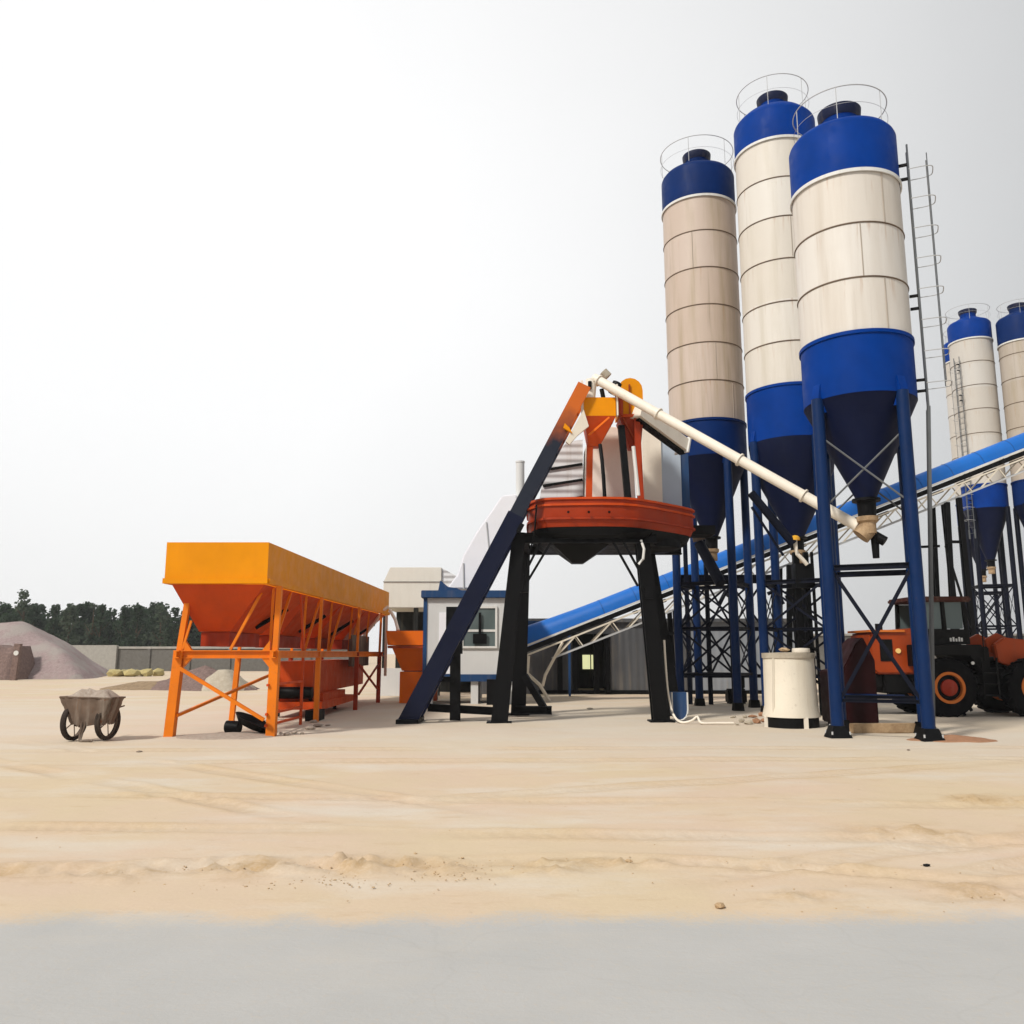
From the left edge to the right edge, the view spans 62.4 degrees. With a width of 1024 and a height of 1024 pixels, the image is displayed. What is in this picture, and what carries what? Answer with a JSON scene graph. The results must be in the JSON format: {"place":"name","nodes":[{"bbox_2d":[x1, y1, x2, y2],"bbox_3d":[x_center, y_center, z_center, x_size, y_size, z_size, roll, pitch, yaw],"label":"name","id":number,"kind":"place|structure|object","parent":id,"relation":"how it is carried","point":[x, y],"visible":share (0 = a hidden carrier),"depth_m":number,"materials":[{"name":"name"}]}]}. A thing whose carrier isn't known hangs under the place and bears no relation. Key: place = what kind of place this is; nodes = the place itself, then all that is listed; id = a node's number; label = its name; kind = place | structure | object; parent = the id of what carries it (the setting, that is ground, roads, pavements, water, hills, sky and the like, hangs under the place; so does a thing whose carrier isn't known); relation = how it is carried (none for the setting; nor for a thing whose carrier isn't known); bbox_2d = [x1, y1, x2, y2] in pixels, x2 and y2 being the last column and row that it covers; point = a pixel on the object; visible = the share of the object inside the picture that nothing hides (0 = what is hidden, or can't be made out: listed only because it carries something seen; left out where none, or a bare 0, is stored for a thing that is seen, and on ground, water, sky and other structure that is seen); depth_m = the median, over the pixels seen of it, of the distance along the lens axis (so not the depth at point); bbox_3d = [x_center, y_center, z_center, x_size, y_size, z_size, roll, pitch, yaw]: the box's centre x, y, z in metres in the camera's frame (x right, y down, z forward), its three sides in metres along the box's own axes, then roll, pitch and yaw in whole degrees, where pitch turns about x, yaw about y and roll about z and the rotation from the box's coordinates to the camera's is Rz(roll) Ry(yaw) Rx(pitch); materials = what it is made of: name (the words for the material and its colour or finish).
{"place":"outdoors","nodes":[
{"label":"outdoors","id":0,"kind":"place"},
{"bbox_2d":[72,645,348,670],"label":"yard wall","id":1,"kind":"structure","parent":0,"point":[108,657],"depth_m":83.98,"materials":[{"name":"concrete"}]},
{"bbox_2d":[389,609,399,630],"bbox_3d":[-4.275,3.946,30.777,0.156,0.877,1.167,4,-10,-24],"label":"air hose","id":2,"kind":"object","parent":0,"point":[394,619],"visible":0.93,"depth_m":30.70,"materials":[{"name":"beige paint"}]},
{"bbox_2d":[0,654,1023,1023],"bbox_3d":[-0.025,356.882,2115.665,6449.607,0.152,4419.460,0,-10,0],"label":"ground","id":3,"kind":"structure","parent":0,"point":[594,928],"depth_m":6.81,"materials":[{"name":"beige sand"}]},
{"bbox_2d":[0,608,19,622],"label":"tree","id":4,"kind":"object","parent":3,"relation":"on","point":[7,619],"visible":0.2,"depth_m":126.86,"materials":[{"name":"green plant"}]},
{"bbox_2d":[9,644,22,679],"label":"bay post","id":5,"kind":"object","parent":3,"relation":"on","point":[15,664],"visible":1,"depth_m":55.03,"materials":[{"name":"concrete"}]},
{"bbox_2d":[0,645,34,679],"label":"gravel bay heap","id":6,"kind":"object","parent":3,"relation":"on","point":[27,662],"visible":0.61,"depth_m":56.84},
{"bbox_2d":[14,589,36,627],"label":"tree","id":7,"kind":"object","parent":3,"relation":"on","point":[24,604],"visible":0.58,"depth_m":127.12,"materials":[{"name":"green plant"}]},
{"bbox_2d":[0,621,108,678],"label":"gravel stockpile","id":8,"kind":"object","parent":3,"relation":"on","point":[55,657],"visible":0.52,"depth_m":60.35,"materials":[{"name":"grey gravel"}]},
{"bbox_2d":[44,604,72,643],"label":"tree","id":9,"kind":"object","parent":3,"relation":"on","point":[51,628],"visible":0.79,"depth_m":126.73,"materials":[{"name":"green plant"}]},
{"bbox_2d":[58,603,79,644],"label":"tree","id":10,"kind":"object","parent":3,"relation":"on","point":[69,614],"visible":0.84,"depth_m":126.57,"materials":[{"name":"green plant"}]},
{"bbox_2d":[83,603,97,644],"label":"tree","id":11,"kind":"object","parent":3,"relation":"on","point":[89,635],"visible":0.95,"depth_m":126.51,"materials":[{"name":"green plant"}]},
{"bbox_2d":[59,688,125,741],"bbox_3d":[-8.430,4.092,17.163,1.014,1.016,1.297,0,-10,0],"label":"concrete cart","id":12,"kind":"object","parent":3,"relation":"on","point":[85,708],"visible":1,"depth_m":16.69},
{"bbox_2d":[89,604,108,644],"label":"tree","id":13,"kind":"object","parent":3,"relation":"on","point":[99,635],"visible":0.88,"depth_m":126.64,"materials":[{"name":"green plant"}]},
{"bbox_2d":[0,601,200,645],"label":"woodland","id":14,"kind":"object","parent":3,"relation":"on","point":[35,615],"visible":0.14,"depth_m":135.11,"materials":[{"name":"green plant"}]},
{"bbox_2d":[106,669,117,676],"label":"scrap sack","id":15,"kind":"object","parent":3,"relation":"on","point":[109,673],"visible":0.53,"depth_m":64.46,"materials":[{"name":"yellow fabric"}]},
{"bbox_2d":[112,669,123,675],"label":"scrap sack","id":16,"kind":"object","parent":3,"relation":"on","point":[118,672],"visible":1,"depth_m":63.62,"materials":[{"name":"yellow fabric"}]},
{"bbox_2d":[112,605,134,645],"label":"tree","id":17,"kind":"object","parent":3,"relation":"on","point":[125,612],"visible":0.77,"depth_m":126.52,"materials":[{"name":"green plant"}]},
{"bbox_2d":[100,681,157,689],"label":"dirt berm","id":18,"kind":"structure","parent":3,"relation":"on","point":[142,685],"depth_m":40.85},
{"bbox_2d":[123,669,139,676],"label":"scrap sack","id":19,"kind":"object","parent":3,"relation":"on","point":[131,673],"visible":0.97,"depth_m":63.69,"materials":[{"name":"yellow fabric"}]},
{"bbox_2d":[119,602,147,645],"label":"tree","id":20,"kind":"object","parent":3,"relation":"on","point":[137,611],"visible":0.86,"depth_m":126.64,"materials":[{"name":"green plant"}]},
{"bbox_2d":[140,669,152,676],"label":"scrap sack","id":21,"kind":"object","parent":3,"relation":"on","point":[146,672],"visible":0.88,"depth_m":64.27,"materials":[{"name":"yellow fabric"}]},
{"bbox_2d":[141,605,176,645],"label":"tree","id":22,"kind":"object","parent":3,"relation":"on","point":[164,616],"visible":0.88,"depth_m":126.69,"materials":[{"name":"green plant"}]},
{"bbox_2d":[153,668,164,675],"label":"scrap sack","id":23,"kind":"object","parent":3,"relation":"on","point":[158,672],"visible":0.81,"depth_m":65.56,"materials":[{"name":"yellow fabric"}]},
{"bbox_2d":[162,607,193,645],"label":"tree","id":24,"kind":"object","parent":3,"relation":"on","point":[173,625],"visible":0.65,"depth_m":126.21,"materials":[{"name":"green plant"}]},
{"bbox_2d":[151,665,259,690],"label":"gravel heap","id":25,"kind":"object","parent":3,"relation":"on","point":[192,684],"visible":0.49,"depth_m":40.21,"materials":[{"name":"grey gravel"}]},
{"bbox_2d":[176,732,272,739],"bbox_3d":[-5.968,4.706,17.827,2.192,0.121,1.743,0,-10,0],"label":"cement spill","id":26,"kind":"object","parent":3,"relation":"on","point":[231,735],"visible":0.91,"depth_m":17.43,"materials":[{"name":"beige concrete"}]},
{"bbox_2d":[224,712,265,732],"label":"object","id":27,"kind":"object","parent":26,"relation":"on","point":[251,722],"visible":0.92,"depth_m":18.26,"materials":[{"name":"black rubber"}]},
{"bbox_2d":[202,669,255,690],"bbox_3d":[-13.766,8.013,40.241,2.939,1.019,2.697,0,-10,0],"label":"stone heap","id":28,"kind":"object","parent":3,"relation":"on","point":[221,680],"visible":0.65,"depth_m":39.59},
{"bbox_2d":[162,542,389,736],"bbox_3d":[-5.926,3.870,24.849,2.366,4.065,14.970,0,-10,2],"label":"aggregate batcher","id":29,"kind":"object","parent":3,"relation":"on","point":[270,599],"visible":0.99,"depth_m":19.39,"materials":[{"name":"orange paint"}]},
{"bbox_2d":[362,606,388,635],"bbox_3d":[-5.133,4.223,30.765,0.229,1.685,1.487,-9,-13,44],"label":"air hose","id":30,"kind":"object","parent":29,"relation":"hanging from","point":[376,620],"visible":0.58,"depth_m":30.91,"materials":[{"name":"white rubber"}]},
{"bbox_2d":[304,726,315,729],"bbox_3d":[-4.594,4.910,19.225,0.212,0.090,0.172,-6,-11,31],"label":"rubble lump","id":31,"kind":"object","parent":3,"relation":"on","point":[309,727],"visible":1,"depth_m":19.18,"materials":[{"name":"grey concrete"}]},
{"bbox_2d":[386,631,437,702],"bbox_3d":[-3.444,5.483,29.905,1.846,2.488,1.660,0,-10,0],"label":"hopper","id":32,"kind":"object","parent":3,"relation":"on","point":[407,647],"visible":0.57,"depth_m":29.40,"materials":[{"name":"orange paint"}]},
{"bbox_2d":[380,567,470,695],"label":"raised shed","id":33,"kind":"structure","parent":3,"relation":"on","point":[404,587],"depth_m":35.49,"materials":[{"name":"metal"}]},
{"bbox_2d":[421,590,511,704],"bbox_3d":[-1.390,4.826,30.167,3.512,3.870,3.100,0,-10,0],"label":"control cabin","id":34,"kind":"object","parent":3,"relation":"on","point":[480,654],"visible":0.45,"depth_m":29.10,"materials":[{"name":"white metal"}]},
{"bbox_2d":[439,612,449,673],"bbox_3d":[-2.166,4.505,29.064,0.700,2.080,0.038,0,-10,0],"label":"door","id":35,"kind":"structure","parent":34,"relation":"in","point":[442,615],"depth_m":29.14,"materials":[{"name":"white metal"}]},
{"bbox_2d":[438,581,459,589],"bbox_3d":[-2.165,2.645,30.026,0.879,0.387,0.500,0,-10,0],"label":"tarpaulin","id":36,"kind":"object","parent":34,"relation":"on","point":[442,586],"visible":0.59,"depth_m":29.77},
{"bbox_2d":[463,606,496,647],"bbox_3d":[-1.125,3.966,29.109,1.230,1.436,0.128,0,-10,0],"label":"window","id":37,"kind":"structure","parent":34,"relation":"in","point":[482,633],"depth_m":29.11,"materials":[{"name":"clear glass"}]},
{"bbox_2d":[448,494,516,698],"bbox_3d":[-1.128,3.307,33.289,2.736,7.900,1.646,0,-10,0],"label":"panelled hood","id":38,"kind":"object","parent":3,"relation":"on","point":[478,547],"visible":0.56,"depth_m":32.85,"materials":[{"name":"white metal"}]},
{"bbox_2d":[515,460,524,496],"bbox_3d":[0.328,-1.238,33.872,0.380,1.658,0.380,0,-10,0],"label":"vent stack","id":39,"kind":"object","parent":38,"relation":"attached to","point":[519,474],"visible":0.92,"depth_m":33.77,"materials":[{"name":"white metal"}]},
{"bbox_2d":[36,783,1004,911],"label":"sand crumbs","id":40,"kind":"object","parent":3,"relation":"on","point":[461,874],"visible":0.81,"depth_m":6.50,"materials":[{"name":"beige sand"}]},
{"bbox_2d":[528,621,570,695],"bbox_3d":[1.020,6.030,34.782,2.721,3.024,1.400,0,-10,0],"label":"roof canopy","id":41,"kind":"object","parent":3,"relation":"on","point":[569,661],"visible":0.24,"depth_m":34.15,"materials":[{"name":"metal"}]},
{"bbox_2d":[396,378,715,723],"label":"mixer tower","id":42,"kind":"structure","parent":3,"relation":"on","point":[581,511],"depth_m":22.05,"materials":[{"name":"black metal"}]},
{"bbox_2d":[663,640,733,724],"bbox_3d":[4.569,4.219,21.042,1.737,2.058,0.439,-5,-11,29],"label":"water hose","id":43,"kind":"object","parent":42,"relation":"hanging from","point":[671,708],"visible":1,"depth_m":21.30,"materials":[{"name":"white rubber"}]},
{"bbox_2d":[482,618,794,693],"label":"shed","id":44,"kind":"structure","parent":3,"relation":"on","point":[614,664],"depth_m":36.45,"materials":[{"name":"black metal"}]},
{"bbox_2d":[582,655,592,668],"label":"window","id":45,"kind":"structure","parent":44,"relation":"in","point":[587,660],"depth_m":42.24,"materials":[{"name":"beige glass"}]},
{"bbox_2d":[669,692,688,720],"bbox_3d":[4.317,5.031,21.878,0.444,0.719,0.382,0,-10,0],"label":"blue trough","id":46,"kind":"object","parent":3,"relation":"on","point":[679,703],"visible":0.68,"depth_m":21.73,"materials":[{"name":"blue plastic"}]},
{"bbox_2d":[660,134,760,710],"bbox_3d":[6.550,-3.209,28.424,2.577,19.141,2.577,-6,-11,30],"label":"silo","id":47,"kind":"object","parent":3,"relation":"on","point":[704,353],"visible":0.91,"depth_m":27.81,"materials":[{"name":"blue paint"}]},
{"bbox_2d":[692,538,725,586],"bbox_3d":[6.143,1.360,26.375,0.446,2.019,1.268,6,-11,-32],"label":"screw conveyor","id":48,"kind":"object","parent":47,"relation":"attached to","point":[710,564],"visible":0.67,"depth_m":26.18,"materials":[{"name":"black metal"}]},
{"bbox_2d":[714,902,724,908],"bbox_3d":[1.416,2.677,5.748,0.074,0.038,0.084,0,-10,0],"label":"stone","id":49,"kind":"object","parent":3,"relation":"on","point":[719,905],"visible":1,"depth_m":5.72,"materials":[{"name":"beige stone"}]},
{"bbox_2d":[672,540,784,704],"bbox_3d":[7.485,3.613,29.073,3.704,5.900,0.680,0,-10,0],"label":"pipe rack","id":50,"kind":"object","parent":3,"relation":"on","point":[685,577],"visible":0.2,"depth_m":29.03,"materials":[{"name":"metal"}]},
{"bbox_2d":[725,678,746,703],"bbox_3d":[7.794,6.183,29.433,0.650,0.950,0.500,0,-10,0],"label":"machine","id":51,"kind":"object","parent":3,"relation":"on","point":[728,695],"visible":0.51,"depth_m":29.21,"materials":[{"name":"black metal"}]},
{"bbox_2d":[743,720,753,724],"bbox_3d":[5.811,5.177,20.775,0.228,0.121,0.205,3,-10,-17],"label":"broken brick","id":52,"kind":"object","parent":3,"relation":"on","point":[748,722],"visible":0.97,"depth_m":20.71,"materials":[{"name":"stone"}]},
{"bbox_2d":[752,718,760,723],"bbox_3d":[6.106,5.219,21.070,0.196,0.159,0.236,0,-10,0],"label":"broken brick","id":53,"kind":"object","parent":3,"relation":"on","point":[756,720],"visible":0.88,"depth_m":21.00,"materials":[{"name":"orange brick"}]},
{"bbox_2d":[527,433,1023,701],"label":"belt conveyor","id":54,"kind":"object","parent":3,"relation":"on","point":[541,633],"visible":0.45,"depth_m":31.25,"materials":[{"name":"blue metal"}]},
{"bbox_2d":[734,73,844,711],"bbox_3d":[8.500,-3.889,26.003,2.597,19.681,2.597,-7,-12,36],"label":"silo","id":55,"kind":"object","parent":3,"relation":"on","point":[780,435],"visible":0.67,"depth_m":25.41,"materials":[{"name":"blue paint"}]},
{"bbox_2d":[748,490,795,555],"bbox_3d":[7.473,0.310,24.294,1.337,1.913,0.260,0,-10,0],"label":"inclined pipe","id":56,"kind":"object","parent":55,"relation":"attached to","point":[770,516],"visible":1,"depth_m":24.24,"materials":[{"name":"black metal"}]},
{"bbox_2d":[791,535,813,588],"bbox_3d":[8.293,1.434,24.278,0.640,1.500,0.640,0,-10,0],"label":"vent pipe","id":57,"kind":"object","parent":55,"relation":"attached to","point":[803,570],"visible":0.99,"depth_m":24.14,"materials":[{"name":"black metal"}]},
{"bbox_2d":[761,648,820,728],"bbox_3d":[6.620,4.171,20.137,1.341,1.840,1.320,0,-10,0],"label":"drum tank","id":58,"kind":"object","parent":3,"relation":"on","point":[790,694],"visible":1,"depth_m":19.65,"materials":[{"name":"beige"}]},
{"bbox_2d":[778,648,789,651],"bbox_3d":[6.498,3.291,20.173,0.249,0.111,0.236,-7,-12,35],"label":"stone","id":59,"kind":"object","parent":58,"relation":"on","point":[784,649],"visible":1,"depth_m":20.11,"materials":[{"name":"beige stone"}]},
{"bbox_2d":[792,552,821,714],"bbox_3d":[8.424,3.434,24.081,0.568,4.601,0.245,0,-10,0],"label":"dust collector frame","id":60,"kind":"object","parent":3,"relation":"on","point":[801,641],"visible":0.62,"depth_m":24.10,"materials":[{"name":"black metal"}]},
{"bbox_2d":[820,638,904,723],"bbox_3d":[8.386,4.078,20.308,1.620,2.080,0.995,0,-10,0],"label":"compressor cabinet","id":61,"kind":"object","parent":3,"relation":"on","point":[864,680],"visible":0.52,"depth_m":19.94,"materials":[{"name":"brown metal"}]},
{"bbox_2d":[789,84,952,741],"bbox_3d":[8.155,-2.446,18.983,3.110,14.510,2.458,-3,-10,15],"label":"silo","id":62,"kind":"object","parent":3,"relation":"on","point":[858,373],"visible":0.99,"depth_m":18.45,"materials":[{"name":"blue paint"}]},
{"bbox_2d":[586,369,887,558],"bbox_3d":[5.132,-1.439,20.656,7.166,5.533,0.690,-6,-11,30],"label":"screw conveyor","id":63,"kind":"object","parent":62,"relation":"attached to","point":[861,532],"visible":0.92,"depth_m":20.33,"materials":[{"name":"white metal"}]},
{"bbox_2d":[849,723,914,732],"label":"timber beam","id":64,"kind":"structure","parent":3,"relation":"on","point":[881,727],"depth_m":18.37,"materials":[{"name":"brown wood"}]},
{"bbox_2d":[847,596,1023,716],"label":"wheel loader","id":65,"kind":"object","parent":3,"relation":"on","point":[982,672],"visible":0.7,"depth_m":23.48,"materials":[{"name":"metal"}]},
{"bbox_2d":[899,605,909,628],"bbox_3d":[11.755,3.135,25.075,0.530,0.740,0.015,0,-10,0],"label":"side window","id":66,"kind":"structure","parent":65,"relation":"in","point":[904,618],"depth_m":25.07,"materials":[{"name":"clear glass"}]},
{"bbox_2d":[926,602,941,628],"bbox_3d":[11.755,2.904,23.699,0.530,0.740,0.015,0,-10,0],"label":"side window","id":67,"kind":"structure","parent":65,"relation":"in","point":[937,616],"depth_m":23.69,"materials":[{"name":"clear glass"}]},
{"bbox_2d":[944,602,962,628],"bbox_3d":[12.380,2.904,23.699,0.480,0.740,0.015,0,-10,0],"label":"side window","id":68,"kind":"structure","parent":65,"relation":"in","point":[953,612],"depth_m":23.69,"materials":[{"name":"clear glass"}]},
{"bbox_2d":[907,735,997,742],"bbox_3d":[8.778,4.553,17.013,1.905,0.152,1.341,0,-10,0],"label":"mud mound","id":69,"kind":"object","parent":3,"relation":"on","point":[953,738],"visible":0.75,"depth_m":16.68,"materials":[{"name":"soil"}]},
{"bbox_2d":[943,331,1007,637],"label":"silo","id":70,"kind":"object","parent":3,"relation":"on","point":[995,593],"visible":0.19,"depth_m":53.10,"materials":[{"name":"blue paint"}]},
{"bbox_2d":[945,303,1022,639],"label":"silo","id":71,"kind":"object","parent":3,"relation":"on","point":[986,510],"visible":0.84,"depth_m":47.57,"materials":[{"name":"blue paint"}]},
{"bbox_2d":[995,298,1023,614],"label":"silo","id":72,"kind":"object","parent":3,"relation":"on","point":[1010,335],"visible":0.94,"depth_m":46.83,"materials":[{"name":"blue paint"}]},
{"bbox_2d":[0,0,1023,653],"label":"sky","id":73,"kind":"structure","parent":0,"point":[313,280],"materials":[{"name":"white"}]},
{"bbox_2d":[813,634,1023,673],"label":"perimeter wall","id":74,"kind":"structure","parent":0,"point":[821,652],"depth_m":61.22,"materials":[{"name":"concrete"}]}
]}

